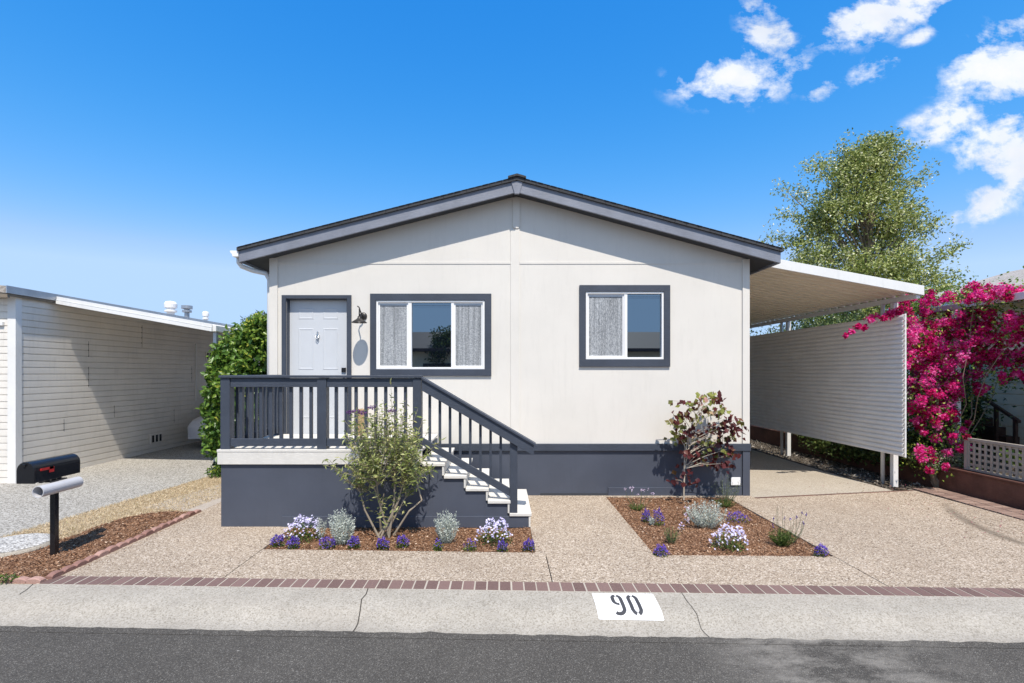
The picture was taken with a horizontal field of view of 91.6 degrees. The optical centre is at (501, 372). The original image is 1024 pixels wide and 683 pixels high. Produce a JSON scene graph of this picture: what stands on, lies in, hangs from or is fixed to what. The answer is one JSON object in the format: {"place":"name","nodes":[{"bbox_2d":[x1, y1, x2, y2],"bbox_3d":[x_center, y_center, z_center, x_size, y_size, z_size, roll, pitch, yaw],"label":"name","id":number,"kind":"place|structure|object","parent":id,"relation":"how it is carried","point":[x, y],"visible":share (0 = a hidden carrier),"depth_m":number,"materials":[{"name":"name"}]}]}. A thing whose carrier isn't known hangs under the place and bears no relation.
{"place":"outdoors","nodes":[
{"label":"outdoors","id":0,"kind":"place"},
{"bbox_2d":[0,441,218,537],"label":"neighbour driveway","id":1,"kind":"structure","parent":0,"point":[104,485],"depth_m":8.12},
{"bbox_2d":[188,416,205,442],"bbox_3d":[-6.720,1.137,14.078,1.892,1.405,4.250,0,0,0],"label":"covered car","id":2,"kind":"object","parent":1,"relation":"on","point":[194,425],"visible":0.1,"depth_m":11.99,"materials":[{"name":"grey fabric"}]},
{"bbox_2d":[0,473,220,583],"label":"dry lawn","id":3,"kind":"structure","parent":0,"point":[80,530],"depth_m":6.61,"materials":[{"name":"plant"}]},
{"bbox_2d":[0,533,49,557],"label":"gravel","id":4,"kind":"structure","parent":3,"relation":"on","point":[18,544],"depth_m":5.19,"materials":[{"name":"grey gravel"}]},
{"bbox_2d":[0,510,188,577],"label":"planting bed","id":5,"kind":"object","parent":3,"relation":"on","point":[36,569],"visible":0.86,"depth_m":5.21,"materials":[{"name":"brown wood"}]},
{"bbox_2d":[0,572,19,584],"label":"weed","id":6,"kind":"object","parent":5,"relation":"on","point":[9,576],"visible":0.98,"depth_m":4.35,"materials":[{"name":"green plant"}]},
{"bbox_2d":[16,454,83,555],"bbox_3d":[-4.472,1.371,4.980,0.266,1.038,0.540,0,0,0],"label":"letterbox","id":7,"kind":"object","parent":5,"relation":"on","point":[52,471],"visible":0.94,"depth_m":4.96,"materials":[{"name":"black metal"}]},
{"bbox_2d":[16,462,35,483],"bbox_3d":[-4.520,0.956,4.726,0.170,0.207,0.031,0,0,0],"label":"box door","id":8,"kind":"structure","parent":7,"relation":"in","point":[25,473],"depth_m":4.73,"materials":[{"name":"black metal"}]},
{"bbox_2d":[0,509,201,583],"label":"brick edging","id":9,"kind":"object","parent":3,"relation":"on","point":[73,566],"visible":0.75,"depth_m":4.94,"materials":[{"name":"red brick"}]},
{"bbox_2d":[204,464,220,477],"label":"weed","id":10,"kind":"object","parent":3,"relation":"on","point":[215,471],"visible":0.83,"depth_m":8.70,"materials":[{"name":"green plant"}]},
{"bbox_2d":[194,310,266,472],"bbox_3d":[-4.751,0.388,8.964,1.622,2.996,1.336,0,0,0],"label":"shrub","id":11,"kind":"object","parent":3,"relation":"on","point":[239,349],"visible":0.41,"depth_m":8.71,"materials":[{"name":"green plant"}]},
{"bbox_2d":[0,285,259,482],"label":"neighbour house","id":12,"kind":"structure","parent":0,"point":[89,387],"depth_m":9.82,"materials":[{"name":"grey"}]},
{"bbox_2d":[56,297,236,468],"bbox_3d":[-6.607,0.236,13.218,2.926,3.208,8.564,0,0,0],"label":"side awning","id":13,"kind":"object","parent":12,"relation":"attached to","point":[214,329],"visible":0.59,"depth_m":8.95,"materials":[{"name":"white metal"}]},
{"bbox_2d":[144,484,220,510],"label":"path slab","id":14,"kind":"structure","parent":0,"point":[204,505],"depth_m":7.05,"materials":[{"name":"grey concrete"}]},
{"bbox_2d":[358,409,368,435],"bbox_3d":[-2.044,0.727,7.290,0.170,0.380,0.160,0,0,0],"label":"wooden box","id":15,"kind":"object","parent":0,"point":[361,420],"visible":0.23,"depth_m":7.22,"materials":[{"name":"beige wood"}]},
{"bbox_2d":[0,631,1023,682],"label":"street","id":16,"kind":"structure","parent":0,"point":[44,657],"depth_m":3.33,"materials":[{"name":"grey asphalt"}]},
{"bbox_2d":[0,626,1023,647],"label":"street edge","id":17,"kind":"object","parent":16,"relation":"on","point":[551,637],"visible":1,"depth_m":3.63,"materials":[{"name":"concrete"}]},
{"bbox_2d":[0,0,1023,335],"label":"sky","id":18,"kind":"structure","parent":0,"point":[143,143],"materials":[{"name":"blue"}]},
{"bbox_2d":[61,491,1023,587],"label":"driveway","id":19,"kind":"structure","parent":0,"point":[861,536],"depth_m":5.00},
{"bbox_2d":[217,375,535,527],"bbox_3d":[-1.482,0.942,6.642,3.793,1.816,1.544,0,0,0],"label":"porch","id":20,"kind":"object","parent":19,"relation":"on","point":[276,477],"visible":0.98,"depth_m":5.94,"materials":[{"name":"blue paint"}]},
{"bbox_2d":[265,526,534,552],"bbox_3d":[-1.073,1.854,5.527,2.835,0.040,0.885,0,0,0],"label":"planting bed","id":21,"kind":"object","parent":19,"relation":"on","point":[433,533],"visible":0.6,"depth_m":5.49,"materials":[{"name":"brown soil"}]},
{"bbox_2d":[269,534,284,548],"bbox_3d":[-2.385,1.790,5.298,0.179,0.141,0.141,0,0,0],"label":"lobelia","id":22,"kind":"object","parent":21,"relation":"on","point":[275,542],"visible":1,"depth_m":5.29,"materials":[{"name":"purple plant"}]},
{"bbox_2d":[286,536,300,548],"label":"lobelia","id":23,"kind":"object","parent":21,"relation":"on","point":[294,541],"visible":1,"depth_m":5.23,"materials":[{"name":"purple plant"}]},
{"bbox_2d":[283,514,323,543],"bbox_3d":[-2.195,1.713,5.501,0.398,0.292,0.378,0,0,-33],"label":"phlox","id":24,"kind":"object","parent":21,"relation":"on","point":[298,525],"visible":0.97,"depth_m":5.48,"materials":[{"name":"white plant"}]},
{"bbox_2d":[316,517,326,538],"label":"silver bush","id":25,"kind":"object","parent":21,"relation":"on","point":[319,528],"visible":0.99,"depth_m":5.52,"materials":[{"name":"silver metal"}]},
{"bbox_2d":[319,536,335,549],"bbox_3d":[-1.830,1.793,5.234,0.190,0.138,0.171,0,0,0],"label":"lobelia","id":26,"kind":"object","parent":21,"relation":"on","point":[328,544],"visible":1,"depth_m":5.22,"materials":[{"name":"purple plant"}]},
{"bbox_2d":[328,508,355,545],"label":"silver bush","id":27,"kind":"object","parent":21,"relation":"on","point":[342,537],"visible":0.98,"depth_m":5.34,"materials":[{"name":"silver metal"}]},
{"bbox_2d":[346,535,360,548],"bbox_3d":[-1.554,1.790,5.258,0.157,0.148,0.135,0,0,0],"label":"lobelia","id":28,"kind":"object","parent":21,"relation":"on","point":[352,539],"visible":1,"depth_m":5.24,"materials":[{"name":"purple plant"}]},
{"bbox_2d":[375,537,389,550],"bbox_3d":[-1.245,1.788,5.215,0.157,0.145,0.138,0,0,0],"label":"lobelia","id":29,"kind":"object","parent":21,"relation":"on","point":[381,543],"visible":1,"depth_m":5.20,"materials":[{"name":"purple plant"}]},
{"bbox_2d":[322,377,445,537],"bbox_3d":[-1.275,0.955,5.561,1.320,1.806,0.682,0,0,0],"label":"butterfly bush","id":30,"kind":"object","parent":21,"relation":"on","point":[373,456],"visible":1,"depth_m":5.52,"materials":[{"name":"green plant"}]},
{"bbox_2d":[395,534,409,547],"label":"lobelia","id":31,"kind":"object","parent":21,"relation":"on","point":[402,539],"visible":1,"depth_m":5.27,"materials":[{"name":"purple plant"}]},
{"bbox_2d":[432,538,443,550],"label":"lobelia","id":32,"kind":"object","parent":21,"relation":"on","point":[439,546],"visible":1,"depth_m":5.19,"materials":[{"name":"purple plant"}]},
{"bbox_2d":[434,510,458,543],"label":"silver bush","id":33,"kind":"object","parent":21,"relation":"on","point":[445,535],"visible":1,"depth_m":5.38,"materials":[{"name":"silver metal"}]},
{"bbox_2d":[462,538,477,551],"bbox_3d":[-0.329,1.790,5.175,0.168,0.138,0.142,0,0,0],"label":"lobelia","id":34,"kind":"object","parent":21,"relation":"on","point":[470,548],"visible":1,"depth_m":5.16,"materials":[{"name":"green plant"}]},
{"bbox_2d":[474,517,512,545],"bbox_3d":[-0.083,1.721,5.410,0.430,0.283,0.354,0,0,0],"label":"phlox","id":35,"kind":"object","parent":21,"relation":"on","point":[494,536],"visible":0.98,"depth_m":5.40,"materials":[{"name":"white plant"}]},
{"bbox_2d":[496,538,507,551],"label":"lobelia","id":36,"kind":"object","parent":21,"relation":"on","point":[500,545],"visible":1,"depth_m":5.14,"materials":[{"name":"purple plant"}]},
{"bbox_2d":[523,538,534,551],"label":"lobelia","id":37,"kind":"object","parent":21,"relation":"on","point":[526,545],"visible":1,"depth_m":5.16,"materials":[{"name":"purple plant"}]},
{"bbox_2d":[230,173,782,495],"bbox_3d":[0.069,-0.498,14.235,7.975,4.716,14.190,0,0,0],"label":"mobile home","id":38,"kind":"object","parent":19,"relation":"on","point":[580,339],"visible":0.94,"depth_m":7.45,"materials":[{"name":"beige paint"}]},
{"bbox_2d":[290,300,346,433],"bbox_3d":[-2.759,-0.076,7.527,0.886,2.032,0.077,0,0,0],"label":"front door","id":39,"kind":"structure","parent":38,"relation":"in","point":[318,328],"depth_m":7.53,"materials":[{"name":"grey paint"}]},
{"bbox_2d":[351,306,366,323],"bbox_3d":[-2.058,-0.841,7.274,0.224,0.268,0.351,0,0,0],"label":"wall lamp","id":40,"kind":"object","parent":38,"relation":"attached to","point":[361,317],"visible":1,"depth_m":7.24,"materials":[{"name":"brown metal"}]},
{"bbox_2d":[370,294,490,375],"bbox_3d":[-1.054,-0.561,7.459,1.809,1.229,0.078,0,0,0],"label":"window","id":41,"kind":"structure","parent":38,"relation":"in","point":[411,334],"depth_m":7.47,"materials":[{"name":"white plastic"}]},
{"bbox_2d":[579,285,669,366],"bbox_3d":[1.843,-0.694,7.459,1.353,1.219,0.078,0,0,0],"label":"window","id":42,"kind":"structure","parent":38,"relation":"in","point":[620,325],"depth_m":7.47,"materials":[{"name":"white plastic"}]},
{"bbox_2d":[607,496,829,555],"bbox_3d":[2.438,1.855,6.178,1.785,0.037,2.385,0,0,0],"label":"planting bed","id":43,"kind":"object","parent":19,"relation":"on","point":[694,536],"visible":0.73,"depth_m":5.82,"materials":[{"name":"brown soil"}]},
{"bbox_2d":[629,502,644,510],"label":"green clump","id":44,"kind":"object","parent":43,"relation":"on","point":[636,507],"visible":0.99,"depth_m":6.67,"materials":[{"name":"green plant"}]},
{"bbox_2d":[625,486,654,508],"bbox_3d":[1.880,1.699,6.766,0.387,0.304,0.270,0,0,0],"label":"gaura","id":45,"kind":"object","parent":43,"relation":"on","point":[638,496],"visible":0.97,"depth_m":6.77,"materials":[{"name":"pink plant"}]},
{"bbox_2d":[641,509,649,522],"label":"lobelia","id":46,"kind":"object","parent":43,"relation":"on","point":[646,512],"visible":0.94,"depth_m":6.15,"materials":[{"name":"purple plant"}]},
{"bbox_2d":[649,516,654,524],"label":"silver bush","id":47,"kind":"object","parent":43,"relation":"on","point":[651,521],"visible":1,"depth_m":6.00,"materials":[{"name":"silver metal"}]},
{"bbox_2d":[653,508,664,526],"bbox_3d":[1.901,1.742,6.019,0.163,0.231,0.136,0,0,0],"label":"lobelia","id":48,"kind":"object","parent":43,"relation":"on","point":[657,516],"visible":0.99,"depth_m":6.01,"materials":[{"name":"purple plant"}]},
{"bbox_2d":[653,544,669,556],"bbox_3d":[1.605,1.793,5.009,0.153,0.133,0.153,0,0,-44],"label":"lobelia","id":49,"kind":"object","parent":43,"relation":"on","point":[661,549],"visible":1,"depth_m":5.00,"materials":[{"name":"purple plant"}]},
{"bbox_2d":[663,526,679,543],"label":"young plant","id":50,"kind":"object","parent":43,"relation":"on","point":[669,539],"visible":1,"depth_m":5.39,"materials":[{"name":"green plant"}]},
{"bbox_2d":[663,390,748,499],"bbox_3d":[2.933,1.051,7.120,1.215,1.598,0.662,0,0,0],"label":"sapling","id":51,"kind":"object","parent":43,"relation":"on","point":[682,439],"visible":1,"depth_m":7.13,"materials":[{"name":"brown plant"}]},
{"bbox_2d":[685,500,727,527],"bbox_3d":[2.451,1.683,5.959,0.486,0.337,0.392,0,0,14],"label":"silver bush","id":52,"kind":"object","parent":43,"relation":"on","point":[701,521],"visible":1,"depth_m":5.91,"materials":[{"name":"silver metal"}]},
{"bbox_2d":[712,473,739,501],"bbox_3d":[3.217,1.642,7.160,0.424,0.419,0.349,0,0,0],"label":"catmint","id":53,"kind":"object","parent":43,"relation":"on","point":[723,494],"visible":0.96,"depth_m":7.16,"materials":[{"name":"plant"}]},
{"bbox_2d":[715,498,736,507],"bbox_3d":[3.076,1.788,6.845,0.282,0.127,0.232,0,0,0],"label":"green mound","id":54,"kind":"object","parent":43,"relation":"on","point":[728,503],"visible":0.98,"depth_m":6.84,"materials":[{"name":"green plant"}]},
{"bbox_2d":[709,522,747,552],"bbox_3d":[2.403,1.726,5.238,0.410,0.277,0.356,0,0,0],"label":"phlox","id":55,"kind":"object","parent":43,"relation":"on","point":[720,540],"visible":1,"depth_m":5.22,"materials":[{"name":"white plant"}]},
{"bbox_2d":[726,510,750,523],"bbox_3d":[2.932,1.788,6.165,0.295,0.152,0.247,0,0,0],"label":"lobelia","id":56,"kind":"object","parent":43,"relation":"on","point":[742,517],"visible":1,"depth_m":6.15,"materials":[{"name":"purple plant"}]},
{"bbox_2d":[768,528,796,546],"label":"lavender","id":57,"kind":"object","parent":43,"relation":"on","point":[784,539],"visible":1,"depth_m":5.29,"materials":[{"name":"green plant"}]},
{"bbox_2d":[772,507,806,543],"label":"lavender stalks","id":58,"kind":"object","parent":57,"relation":"attached to","point":[803,522],"visible":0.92,"depth_m":5.40,"materials":[{"name":"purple plant"}]},
{"bbox_2d":[814,543,828,556],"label":"lobelia","id":59,"kind":"object","parent":43,"relation":"on","point":[817,548],"visible":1,"depth_m":4.98,"materials":[{"name":"purple plant"}]},
{"bbox_2d":[755,490,913,497],"bbox_3d":[5.072,1.921,7.519,2.815,0.149,0.138,0,0,-10],"label":"driveway joint","id":60,"kind":"object","parent":19,"relation":"on","point":[829,494],"visible":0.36,"depth_m":7.53,"materials":[{"name":"concrete"}]},
{"bbox_2d":[808,483,1023,547],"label":"fallen petals","id":61,"kind":"object","parent":19,"relation":"on","point":[949,513],"visible":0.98,"depth_m":6.42,"materials":[{"name":"pink plant"}]},
{"bbox_2d":[912,488,1023,520],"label":"brick edge strip","id":62,"kind":"object","parent":19,"relation":"on","point":[982,504],"visible":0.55,"depth_m":7.03,"materials":[{"name":"brown brick"}]},
{"bbox_2d":[750,450,892,497],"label":"carport slab","id":63,"kind":"structure","parent":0,"point":[772,476],"depth_m":8.40,"materials":[{"name":"beige concrete"}]},
{"bbox_2d":[750,439,932,490],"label":"verge","id":64,"kind":"structure","parent":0,"point":[843,474],"depth_m":9.64,"materials":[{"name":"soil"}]},
{"bbox_2d":[750,260,923,486],"bbox_3d":[5.077,0.039,13.858,2.706,3.643,12.596,0,0,0],"label":"carport","id":65,"kind":"object","parent":64,"relation":"on","point":[783,291],"visible":0.33,"depth_m":8.51,"materials":[{"name":"white metal"}]},
{"bbox_2d":[750,314,905,457],"bbox_3d":[6.223,0.203,11.085,0.074,2.223,6.830,0,0,0],"label":"privacy screen","id":66,"kind":"object","parent":65,"relation":"attached to","point":[828,383],"visible":0.72,"depth_m":9.22,"materials":[{"name":"white metal"}]},
{"bbox_2d":[907,450,972,487],"bbox_3d":[7.055,1.533,7.974,0.846,0.666,0.646,0,0,0],"label":"shrub","id":67,"kind":"object","parent":64,"relation":"on","point":[934,481],"visible":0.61,"depth_m":7.88,"materials":[{"name":"green plant"}]},
{"bbox_2d":[903,414,1021,477],"bbox_3d":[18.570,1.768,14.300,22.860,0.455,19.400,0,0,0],"label":"raised bed","id":68,"kind":"object","parent":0,"point":[994,465],"depth_m":8.51,"materials":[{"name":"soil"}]},
{"bbox_2d":[783,430,982,471],"bbox_3d":[7.142,1.432,10.039,1.167,0.900,5.083,0,0,0],"label":"shrub","id":69,"kind":"object","parent":68,"relation":"on","point":[859,452],"visible":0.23,"depth_m":9.40,"materials":[{"name":"green plant"}]},
{"bbox_2d":[750,308,1016,438],"bbox_3d":[7.916,-0.058,12.413,2.330,3.858,8.464,0,0,0],"label":"hedge","id":70,"kind":"object","parent":68,"relation":"on","point":[828,321],"visible":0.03,"depth_m":11.46,"materials":[{"name":"green plant"}]},
{"bbox_2d":[907,292,941,441],"bbox_3d":[7.494,0.201,8.913,0.652,3.286,0.590,0,0,0],"label":"shrub","id":71,"kind":"object","parent":68,"relation":"on","point":[923,329],"visible":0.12,"depth_m":8.85,"materials":[{"name":"green plant"}]},
{"bbox_2d":[842,266,1023,480],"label":"bougainvillea","id":72,"kind":"object","parent":68,"relation":"on","point":[930,366],"visible":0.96,"depth_m":7.89,"materials":[{"name":"magenta bracts"},{"name":"green leaves"},{"name":"bark"}]},
{"bbox_2d":[977,314,1023,349],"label":"trellis","id":73,"kind":"object","parent":72,"relation":"attached to","point":[992,344],"visible":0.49,"depth_m":7.90,"materials":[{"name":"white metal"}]},
{"bbox_2d":[926,392,994,444],"bbox_3d":[8.806,1.059,9.699,1.130,1.585,1.188,0,0,0],"label":"shrub","id":74,"kind":"object","parent":68,"relation":"on","point":[979,412],"visible":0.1,"depth_m":9.40,"materials":[{"name":"green plant"}]},
{"bbox_2d":[907,292,1023,459],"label":"neighbour awning","id":75,"kind":"object","parent":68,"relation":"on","point":[1019,296],"visible":0.37,"depth_m":8.15,"materials":[{"name":"white metal"}]},
{"bbox_2d":[993,448,1021,476],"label":"shrub","id":76,"kind":"object","parent":68,"relation":"on","point":[1013,457],"visible":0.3,"depth_m":7.18,"materials":[{"name":"green plant"}]},
{"label":"ground","id":77,"kind":"structure","parent":0,"visible":0},
{"bbox_2d":[0,584,1023,642],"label":"kerb","id":78,"kind":"structure","parent":77,"relation":"on","point":[886,618],"depth_m":3.90,"materials":[{"name":"concrete"}]},
{"bbox_2d":[592,593,663,620],"bbox_3d":[1.004,1.869,3.978,0.508,0.062,0.337,0,0,0],"label":"house number","id":79,"kind":"object","parent":78,"relation":"on","point":[618,606],"visible":1,"depth_m":3.94,"materials":[{"name":"white paint"}]},
{"bbox_2d":[37,576,1023,597],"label":"brick band","id":80,"kind":"object","parent":77,"relation":"on","point":[568,586],"visible":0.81,"depth_m":4.27,"materials":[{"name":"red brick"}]},
{"bbox_2d":[758,126,972,340],"bbox_3d":[14.702,-4.016,19.963,8.250,11.730,4.092,0,0,0],"label":"tree","id":81,"kind":"object","parent":77,"relation":"on","point":[872,173],"visible":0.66,"depth_m":19.51,"materials":[{"name":"green plant"}]},
{"bbox_2d":[750,425,1023,509],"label":"retaining wall","id":82,"kind":"structure","parent":77,"relation":"on","point":[1008,492],"depth_m":7.76,"materials":[{"name":"brown brick"}]},
{"bbox_2d":[964,438,1023,480],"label":"lattice fence","id":83,"kind":"object","parent":82,"relation":"on","point":[991,444],"visible":1,"depth_m":7.13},
{"bbox_2d":[886,269,1023,457],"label":"neighbour house","id":84,"kind":"structure","parent":77,"relation":"on","point":[1010,430],"depth_m":9.45,"materials":[{"name":"beige"}]}
]}

